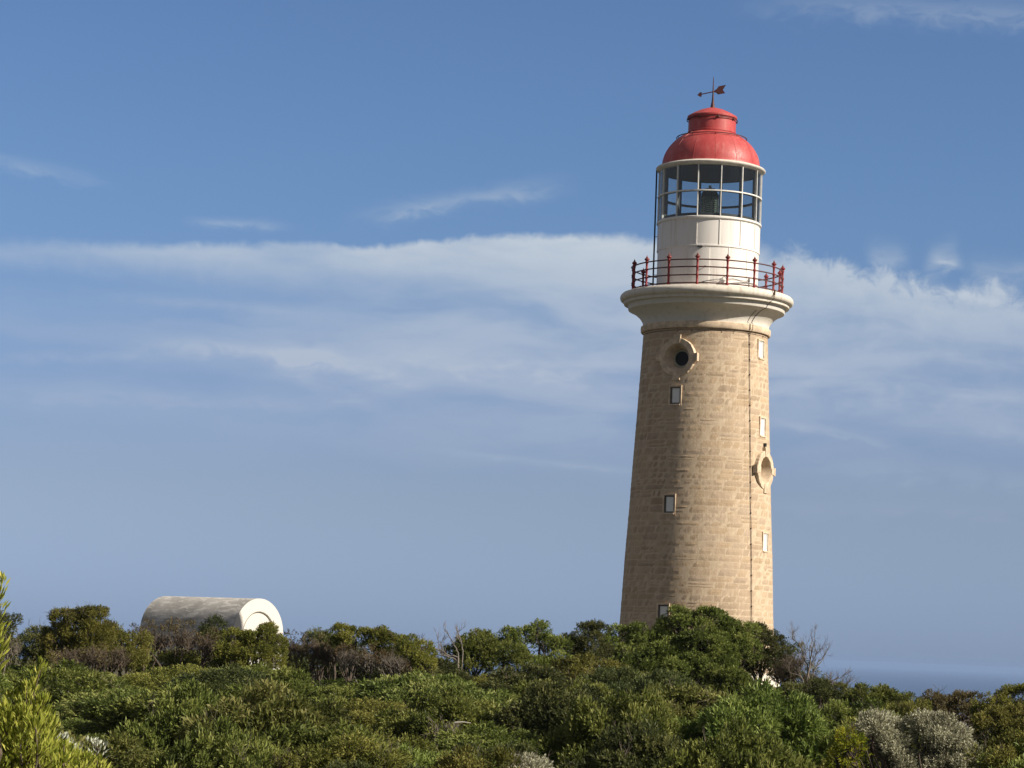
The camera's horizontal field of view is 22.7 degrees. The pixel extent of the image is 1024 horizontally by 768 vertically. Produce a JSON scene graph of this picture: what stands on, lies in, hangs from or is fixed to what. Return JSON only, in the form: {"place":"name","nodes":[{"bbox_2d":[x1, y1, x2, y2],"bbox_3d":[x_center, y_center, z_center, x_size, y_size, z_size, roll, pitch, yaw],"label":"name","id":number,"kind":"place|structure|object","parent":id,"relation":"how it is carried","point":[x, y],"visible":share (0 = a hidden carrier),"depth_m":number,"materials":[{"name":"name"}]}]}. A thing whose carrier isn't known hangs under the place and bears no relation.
{"place":"outdoors","nodes":[
{"label":"outdoors","id":0,"kind":"place"},
{"bbox_2d":[0,658,990,737],"bbox_3d":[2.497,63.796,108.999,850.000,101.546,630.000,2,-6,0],"label":"headland ground","id":1,"kind":"structure","parent":0,"point":[123,672],"depth_m":100.07,"materials":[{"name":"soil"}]},
{"bbox_2d":[0,571,13,760],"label":"shrub","id":2,"kind":"object","parent":1,"relation":"on","point":[2,640],"visible":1,"depth_m":13.41,"materials":[{"name":"green plant"}]},
{"bbox_2d":[0,671,18,704],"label":"heath shrub","id":3,"kind":"object","parent":1,"relation":"on","point":[4,684],"visible":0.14,"depth_m":65.61,"materials":[{"name":"green plant"}]},
{"bbox_2d":[0,627,21,674],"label":"dead shrub","id":4,"kind":"object","parent":1,"relation":"on","point":[13,646],"visible":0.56,"depth_m":77.55,"materials":[{"name":"brown plant"}]},
{"bbox_2d":[0,664,22,678],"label":"heath shrub","id":5,"kind":"object","parent":1,"relation":"on","point":[8,672],"depth_m":77.96,"materials":[{"name":"green plant"}]},
{"bbox_2d":[0,607,23,665],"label":"shrub","id":6,"kind":"object","parent":1,"relation":"on","point":[13,624],"visible":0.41,"depth_m":83.33,"materials":[{"name":"green plant"}]},
{"bbox_2d":[2,664,26,671],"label":"heath shrub","id":7,"kind":"object","parent":1,"relation":"on","point":[14,667],"visible":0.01,"depth_m":81.87,"materials":[{"name":"green plant"}]},
{"bbox_2d":[13,616,53,668],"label":"shrub","id":8,"kind":"object","parent":1,"relation":"on","point":[31,638],"visible":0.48,"depth_m":85.10,"materials":[{"name":"green plant"}]},
{"bbox_2d":[0,655,112,767],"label":"shrub","id":9,"kind":"object","parent":1,"relation":"on","point":[28,740],"visible":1,"depth_m":13.63,"materials":[{"name":"green plant"}]},
{"bbox_2d":[36,602,121,676],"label":"shrub","id":10,"kind":"object","parent":1,"relation":"on","point":[88,627],"visible":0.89,"depth_m":80.84,"materials":[{"name":"green plant"}]},
{"bbox_2d":[3,657,156,713],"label":"heath shrub","id":11,"kind":"object","parent":1,"relation":"on","point":[97,681],"visible":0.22,"depth_m":69.91,"materials":[{"name":"green plant"}]},
{"bbox_2d":[52,717,110,739],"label":"heath shrub","id":12,"kind":"object","parent":1,"relation":"on","point":[76,726],"visible":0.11,"depth_m":60.60,"materials":[{"name":"green plant"}]},
{"bbox_2d":[55,732,108,758],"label":"shrub","id":13,"kind":"object","parent":1,"relation":"on","point":[96,742],"visible":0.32,"depth_m":14.87,"materials":[{"name":"white plant"}]},
{"bbox_2d":[46,643,131,671],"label":"dead shrub","id":14,"kind":"object","parent":1,"relation":"on","point":[116,661],"visible":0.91,"depth_m":78.36,"materials":[{"name":"brown plant"}]},
{"bbox_2d":[76,732,107,741],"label":"heath shrub","id":15,"kind":"object","parent":1,"relation":"on","point":[95,735],"depth_m":55.62,"materials":[{"name":"green plant"}]},
{"bbox_2d":[47,684,147,731],"bbox_3d":[-9.331,8.765,65.396,5.541,2.152,4.965,2,-6,3],"label":"heath shrub","id":16,"kind":"object","parent":1,"relation":"on","point":[85,705],"visible":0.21,"depth_m":64.25,"materials":[{"name":"green plant"}]},
{"bbox_2d":[47,723,162,767],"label":"heath shrub","id":17,"kind":"object","parent":1,"relation":"on","point":[125,752],"visible":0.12,"depth_m":45.57,"materials":[{"name":"green plant"}]},
{"bbox_2d":[98,621,153,676],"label":"shrub","id":18,"kind":"object","parent":1,"relation":"on","point":[129,645],"visible":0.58,"depth_m":82.11,"materials":[{"name":"green plant"}]},
{"bbox_2d":[109,677,219,755],"bbox_3d":[-6.539,7.479,51.194,2.586,3.264,3.131,0,-6,20],"label":"heath shrub","id":19,"kind":"object","parent":1,"relation":"on","point":[158,729],"visible":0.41,"depth_m":50.69,"materials":[{"name":"green plant"}]},
{"bbox_2d":[120,663,222,690],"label":"heath shrub","id":20,"kind":"object","parent":1,"relation":"on","point":[159,676],"visible":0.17,"depth_m":76.43,"materials":[{"name":"green plant"}]},
{"bbox_2d":[127,617,221,669],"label":"dead shrub","id":21,"kind":"object","parent":1,"relation":"on","point":[180,641],"visible":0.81,"depth_m":83.43,"materials":[{"name":"brown plant"}]},
{"bbox_2d":[132,646,217,675],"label":"shrub","id":22,"kind":"object","parent":1,"relation":"on","point":[166,659],"visible":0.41,"depth_m":85.15,"materials":[{"name":"brown plant"}]},
{"bbox_2d":[90,678,271,734],"bbox_3d":[-6.991,8.373,60.511,6.120,2.790,5.692,2,-6,1],"label":"heath shrub","id":23,"kind":"object","parent":1,"relation":"on","point":[131,707],"visible":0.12,"depth_m":59.53,"materials":[{"name":"green plant"}]},
{"bbox_2d":[140,596,282,669],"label":"storehouse","id":24,"kind":"structure","parent":1,"relation":"on","point":[247,613],"depth_m":117.00,"materials":[{"name":"white paint"}]},
{"bbox_2d":[197,613,227,668],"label":"shrub","id":25,"kind":"object","parent":1,"relation":"on","point":[207,626],"visible":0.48,"depth_m":84.26,"materials":[{"name":"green plant"}]},
{"bbox_2d":[144,714,293,767],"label":"heath shrub","id":26,"kind":"object","parent":1,"relation":"on","point":[186,753],"visible":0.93,"depth_m":43.35,"materials":[{"name":"green plant"}]},
{"bbox_2d":[161,662,284,697],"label":"heath shrub","id":27,"kind":"object","parent":1,"relation":"on","point":[213,677],"visible":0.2,"depth_m":71.08,"materials":[{"name":"green plant"}]},
{"bbox_2d":[208,620,289,672],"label":"shrub","id":28,"kind":"object","parent":1,"relation":"on","point":[261,642],"visible":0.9,"depth_m":81.94,"materials":[{"name":"green plant"}]},
{"bbox_2d":[216,662,316,696],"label":"heath shrub","id":29,"kind":"object","parent":1,"relation":"on","point":[284,674],"visible":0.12,"depth_m":76.62,"materials":[{"name":"green plant"}]},
{"bbox_2d":[172,675,389,750],"bbox_3d":[-4.507,7.380,49.692,4.473,3.359,4.198,4,-6,-16],"label":"heath shrub","id":30,"kind":"object","parent":1,"relation":"on","point":[287,708],"visible":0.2,"depth_m":49.00,"materials":[{"name":"green plant"}]},
{"bbox_2d":[181,717,390,767],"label":"heath shrub","id":31,"kind":"object","parent":1,"relation":"on","point":[293,734],"visible":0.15,"depth_m":45.53,"materials":[{"name":"green plant"}]},
{"bbox_2d":[267,746,308,767],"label":"flowering shrub","id":32,"kind":"object","parent":1,"relation":"on","point":[277,760],"visible":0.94,"depth_m":43.23,"materials":[{"name":"green plant"}]},
{"bbox_2d":[273,644,340,684],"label":"shrub","id":33,"kind":"object","parent":1,"relation":"on","point":[305,664],"visible":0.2,"depth_m":88.82,"materials":[{"name":"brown plant"}]},
{"bbox_2d":[243,701,372,735],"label":"heath shrub","id":34,"kind":"object","parent":1,"relation":"on","point":[348,718],"depth_m":55.99,"materials":[{"name":"green plant"}]},
{"bbox_2d":[280,628,340,684],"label":"dead shrub","id":35,"kind":"object","parent":1,"relation":"on","point":[316,653],"visible":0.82,"depth_m":84.39,"materials":[{"name":"brown plant"}]},
{"bbox_2d":[302,627,344,685],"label":"shrub","id":36,"kind":"object","parent":1,"relation":"on","point":[315,635],"visible":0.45,"depth_m":86.22,"materials":[{"name":"green plant"}]},
{"bbox_2d":[291,692,356,712],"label":"heath shrub","id":37,"kind":"object","parent":1,"relation":"on","point":[320,698],"visible":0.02,"depth_m":69.89,"materials":[{"name":"green plant"}]},
{"bbox_2d":[293,677,374,692],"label":"heath shrub","id":38,"kind":"object","parent":1,"relation":"on","point":[340,682],"visible":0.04,"depth_m":83.19,"materials":[{"name":"green plant"}]},
{"bbox_2d":[315,681,360,697],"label":"heath shrub","id":39,"kind":"object","parent":1,"relation":"on","point":[347,690],"visible":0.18,"depth_m":76.03,"materials":[{"name":"green plant"}]},
{"bbox_2d":[283,731,416,767],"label":"shrub","id":40,"kind":"object","parent":1,"relation":"on","point":[370,751],"visible":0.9,"depth_m":43.66,"materials":[{"name":"green plant"}]},
{"bbox_2d":[329,642,410,682],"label":"dead shrub","id":41,"kind":"object","parent":1,"relation":"on","point":[351,659],"visible":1,"depth_m":80.35,"materials":[{"name":"brown plant"}]},
{"bbox_2d":[327,621,413,682],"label":"shrub","id":42,"kind":"object","parent":1,"relation":"on","point":[383,635],"visible":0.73,"depth_m":83.34,"materials":[{"name":"green plant"}]},
{"bbox_2d":[322,750,428,767],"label":"heath shrub","id":43,"kind":"object","parent":1,"relation":"on","point":[356,764],"visible":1,"depth_m":42.49,"materials":[{"name":"green plant"}]},
{"bbox_2d":[326,695,436,740],"bbox_3d":[-3.468,9.061,65.354,4.050,2.104,5.099,1,-6,14],"label":"heath shrub","id":44,"kind":"object","parent":1,"relation":"on","point":[364,711],"visible":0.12,"depth_m":64.99,"materials":[{"name":"green plant"}]},
{"bbox_2d":[323,638,441,680],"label":"shrub","id":45,"kind":"object","parent":1,"relation":"on","point":[349,670],"visible":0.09,"depth_m":86.83,"materials":[{"name":"brown plant"}]},
{"bbox_2d":[393,633,438,674],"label":"shrub","id":46,"kind":"object","parent":1,"relation":"on","point":[418,658],"visible":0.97,"depth_m":81.22,"materials":[{"name":"green plant"}]},
{"bbox_2d":[385,742,447,767],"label":"heath shrub","id":47,"kind":"object","parent":1,"relation":"on","point":[424,759],"visible":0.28,"depth_m":46.45,"materials":[{"name":"green plant"}]},
{"bbox_2d":[358,655,481,682],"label":"heath shrub","id":48,"kind":"object","parent":1,"relation":"on","point":[443,665],"visible":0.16,"depth_m":83.45,"materials":[{"name":"green plant"}]},
{"bbox_2d":[370,730,480,757],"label":"heath shrub","id":49,"kind":"object","parent":1,"relation":"on","point":[420,743],"visible":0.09,"depth_m":49.51,"materials":[{"name":"green plant"}]},
{"bbox_2d":[368,685,503,741],"bbox_3d":[-1.316,8.573,61.038,4.094,2.664,3.807,7,-8,-38],"label":"heath shrub","id":50,"kind":"object","parent":1,"relation":"on","point":[454,704],"visible":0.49,"depth_m":60.32,"materials":[{"name":"green plant"}]},
{"bbox_2d":[351,664,525,706],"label":"heath shrub","id":51,"kind":"object","parent":1,"relation":"on","point":[401,689],"visible":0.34,"depth_m":69.31,"materials":[{"name":"green plant"}]},
{"bbox_2d":[426,714,461,737],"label":"dead shrub","id":52,"kind":"object","parent":1,"relation":"on","point":[449,726],"visible":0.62,"depth_m":57.45,"materials":[{"name":"grey plant"}]},
{"bbox_2d":[425,622,467,668],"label":"dead tree","id":53,"kind":"object","parent":1,"relation":"on","point":[445,653],"visible":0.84,"depth_m":87.53,"materials":[{"name":"grey wood"}]},
{"bbox_2d":[427,742,521,767],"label":"heath shrub","id":54,"kind":"object","parent":1,"relation":"on","point":[457,760],"visible":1,"depth_m":43.64,"materials":[{"name":"green plant"}]},
{"bbox_2d":[449,750,501,767],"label":"heath shrub","id":55,"kind":"object","parent":1,"relation":"on","point":[482,761],"visible":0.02,"depth_m":47.08,"materials":[{"name":"green plant"}]},
{"bbox_2d":[467,673,490,686],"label":"heath shrub","id":56,"kind":"object","parent":1,"relation":"on","point":[482,678],"visible":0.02,"depth_m":82.14,"materials":[{"name":"green plant"}]},
{"bbox_2d":[441,626,534,676],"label":"shrub","id":57,"kind":"object","parent":1,"relation":"on","point":[483,648],"visible":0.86,"depth_m":88.00,"materials":[{"name":"green plant"}]},
{"bbox_2d":[438,734,541,759],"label":"heath shrub","id":58,"kind":"object","parent":1,"relation":"on","point":[523,747],"visible":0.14,"depth_m":51.24,"materials":[{"name":"green plant"}]},
{"bbox_2d":[420,720,566,766],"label":"heath shrub","id":59,"kind":"object","parent":1,"relation":"on","point":[491,737],"visible":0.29,"depth_m":54.94,"materials":[{"name":"green plant"}]},
{"bbox_2d":[476,662,575,695],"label":"heath shrub","id":60,"kind":"object","parent":1,"relation":"on","point":[506,677],"visible":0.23,"depth_m":77.75,"materials":[{"name":"green plant"}]},
{"bbox_2d":[501,749,554,767],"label":"saltbush","id":61,"kind":"object","parent":1,"relation":"on","point":[528,760],"visible":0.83,"depth_m":44.38,"materials":[{"name":"grey plant"}]},
{"bbox_2d":[496,618,574,671],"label":"shrub","id":62,"kind":"object","parent":1,"relation":"on","point":[515,635],"visible":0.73,"depth_m":90.18,"materials":[{"name":"green plant"}]},
{"bbox_2d":[491,672,621,748],"bbox_3d":[1.151,8.355,60.110,4.061,3.104,3.654,6,-7,-29],"label":"heath shrub","id":63,"kind":"object","parent":1,"relation":"on","point":[515,715],"visible":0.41,"depth_m":59.61,"materials":[{"name":"green plant"}]},
{"bbox_2d":[507,676,627,713],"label":"heath shrub","id":64,"kind":"object","parent":1,"relation":"on","point":[521,687],"visible":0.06,"depth_m":71.09,"materials":[{"name":"green plant"}]},
{"bbox_2d":[553,619,616,663],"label":"shrub","id":65,"kind":"object","parent":1,"relation":"on","point":[593,634],"visible":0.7,"depth_m":91.14,"materials":[{"name":"green plant"}]},
{"bbox_2d":[545,652,662,681],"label":"heath shrub","id":66,"kind":"object","parent":1,"relation":"on","point":[575,667],"visible":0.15,"depth_m":83.97,"materials":[{"name":"green plant"}]},
{"bbox_2d":[536,686,681,767],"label":"heath shrub","id":67,"kind":"object","parent":1,"relation":"on","point":[575,736],"visible":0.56,"depth_m":54.86,"materials":[{"name":"green plant"}]},
{"bbox_2d":[574,658,653,685],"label":"heath shrub","id":68,"kind":"object","parent":1,"relation":"on","point":[607,675],"visible":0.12,"depth_m":78.58,"materials":[{"name":"green plant"}]},
{"bbox_2d":[556,717,727,767],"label":"heath shrub","id":69,"kind":"object","parent":1,"relation":"on","point":[633,745],"visible":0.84,"depth_m":45.05,"materials":[{"name":"green plant"}]},
{"bbox_2d":[602,667,701,696],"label":"heath shrub","id":70,"kind":"object","parent":1,"relation":"on","point":[646,681],"visible":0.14,"depth_m":70.92,"materials":[{"name":"green plant"}]},
{"bbox_2d":[602,675,742,724],"bbox_3d":[3.887,8.916,64.672,5.238,3.134,5.846,3,-6,-6],"label":"heath shrub","id":71,"kind":"object","parent":1,"relation":"on","point":[685,700],"visible":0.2,"depth_m":63.64,"materials":[{"name":"green plant"}]},
{"bbox_2d":[599,601,763,690],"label":"shrub","id":72,"kind":"object","parent":1,"relation":"on","point":[725,635],"visible":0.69,"depth_m":91.68,"materials":[{"name":"green plant"}]},
{"bbox_2d":[618,77,793,687],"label":"lighthouse","id":73,"kind":"object","parent":1,"relation":"on","point":[706,310],"visible":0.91,"depth_m":102.27,"materials":[{"name":"stone"}]},
{"bbox_2d":[656,603,669,622],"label":"window","id":74,"kind":"structure","parent":73,"relation":"in","point":[661,608],"depth_m":101.03,"materials":[{"name":"glass"}]},
{"bbox_2d":[662,494,675,513],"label":"window","id":75,"kind":"structure","parent":73,"relation":"in","point":[669,500],"depth_m":101.60,"materials":[{"name":"glass"}]},
{"bbox_2d":[668,385,681,404],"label":"window","id":76,"kind":"structure","parent":73,"relation":"in","point":[675,391],"depth_m":102.25,"materials":[{"name":"glass"}]},
{"bbox_2d":[757,339,764,359],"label":"window","id":77,"kind":"structure","parent":73,"relation":"in","point":[761,343],"depth_m":103.40,"materials":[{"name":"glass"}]},
{"bbox_2d":[759,416,766,437],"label":"window","id":78,"kind":"structure","parent":73,"relation":"in","point":[762,420],"depth_m":103.05,"materials":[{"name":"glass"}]},
{"bbox_2d":[762,532,768,552],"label":"window","id":79,"kind":"structure","parent":73,"relation":"in","point":[765,535],"depth_m":102.52,"materials":[{"name":"paint"}]},
{"bbox_2d":[651,714,816,767],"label":"heath shrub","id":80,"kind":"object","parent":1,"relation":"on","point":[694,754],"visible":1,"depth_m":42.42,"materials":[{"name":"green plant"}]},
{"bbox_2d":[700,662,810,703],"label":"shrub","id":81,"kind":"object","parent":1,"relation":"on","point":[722,680],"visible":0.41,"depth_m":88.95,"materials":[{"name":"green plant"}]},
{"bbox_2d":[672,676,842,767],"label":"heath shrub","id":82,"kind":"object","parent":1,"relation":"on","point":[783,719],"visible":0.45,"depth_m":55.27,"materials":[{"name":"green plant"}]},
{"bbox_2d":[738,621,801,683],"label":"shrub","id":83,"kind":"object","parent":1,"relation":"on","point":[766,638],"visible":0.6,"depth_m":93.09,"materials":[{"name":"green plant"}]},
{"bbox_2d":[766,641,834,701],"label":"dead shrub","id":84,"kind":"object","parent":1,"relation":"on","point":[782,673],"visible":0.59,"depth_m":92.36,"materials":[{"name":"brown plant"}]},
{"bbox_2d":[784,622,832,686],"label":"dead tree","id":85,"kind":"object","parent":1,"relation":"on","point":[802,658],"visible":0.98,"depth_m":91.47,"materials":[{"name":"grey wood"}]},
{"bbox_2d":[779,675,848,721],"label":"shrub","id":86,"kind":"object","parent":1,"relation":"on","point":[821,692],"visible":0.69,"depth_m":88.14,"materials":[{"name":"green plant"}]},
{"bbox_2d":[819,665,859,706],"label":"dead tree","id":87,"kind":"object","parent":1,"relation":"on","point":[837,677],"visible":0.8,"depth_m":89.48,"materials":[{"name":"grey wood"}]},
{"bbox_2d":[824,721,873,767],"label":"flowering shrub","id":88,"kind":"object","parent":1,"relation":"on","point":[847,750],"visible":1,"depth_m":48.27,"materials":[{"name":"green plant"}]},
{"bbox_2d":[810,696,887,728],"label":"shrub","id":89,"kind":"object","parent":1,"relation":"on","point":[842,708],"visible":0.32,"depth_m":65.22,"materials":[{"name":"green plant"}]},
{"bbox_2d":[788,707,926,767],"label":"heath shrub","id":90,"kind":"object","parent":1,"relation":"on","point":[845,724],"visible":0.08,"depth_m":55.02,"materials":[{"name":"green plant"}]},
{"bbox_2d":[840,682,908,714],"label":"shrub","id":91,"kind":"object","parent":1,"relation":"on","point":[885,693],"visible":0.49,"depth_m":79.17,"materials":[{"name":"green plant"}]},
{"bbox_2d":[883,690,931,718],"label":"shrub","id":92,"kind":"object","parent":1,"relation":"on","point":[904,707],"visible":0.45,"depth_m":76.25,"materials":[{"name":"green plant"}]},
{"bbox_2d":[851,701,982,767],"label":"saltbush","id":93,"kind":"object","parent":1,"relation":"on","point":[890,743],"visible":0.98,"depth_m":49.17,"materials":[{"name":"grey plant"}]},
{"bbox_2d":[914,686,958,716],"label":"shrub","id":94,"kind":"object","parent":1,"relation":"on","point":[937,696],"visible":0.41,"depth_m":77.11,"materials":[{"name":"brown plant"}]},
{"bbox_2d":[929,689,987,734],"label":"shrub","id":95,"kind":"object","parent":1,"relation":"on","point":[962,697],"visible":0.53,"depth_m":75.34,"materials":[{"name":"green plant"}]},
{"bbox_2d":[972,735,990,749],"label":"heath shrub","id":96,"kind":"object","parent":1,"relation":"on","point":[980,742],"visible":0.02,"depth_m":65.20,"materials":[{"name":"green plant"}]},
{"bbox_2d":[960,737,1023,767],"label":"heath shrub","id":97,"kind":"object","parent":1,"relation":"on","point":[1015,764],"visible":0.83,"depth_m":45.14,"materials":[{"name":"green plant"}]},
{"bbox_2d":[962,726,1023,767],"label":"flowering shrub","id":98,"kind":"object","parent":1,"relation":"on","point":[1007,740],"visible":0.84,"depth_m":45.46,"materials":[{"name":"green plant"}]},
{"bbox_2d":[968,683,1023,738],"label":"shrub","id":99,"kind":"object","parent":1,"relation":"on","point":[1002,696],"visible":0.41,"depth_m":73.31,"materials":[{"name":"green plant"}]},
{"bbox_2d":[969,699,1023,744],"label":"shrub","id":100,"kind":"object","parent":1,"relation":"on","point":[999,717],"visible":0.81,"depth_m":65.33,"materials":[{"name":"green plant"}]},
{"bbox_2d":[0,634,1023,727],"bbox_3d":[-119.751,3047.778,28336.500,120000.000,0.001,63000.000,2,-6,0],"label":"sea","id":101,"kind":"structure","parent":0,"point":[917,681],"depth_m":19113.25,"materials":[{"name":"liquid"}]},
{"bbox_2d":[0,0,1023,673],"label":"sky","id":102,"kind":"structure","parent":0,"point":[314,310],"materials":[{"name":"blue"}]}
]}

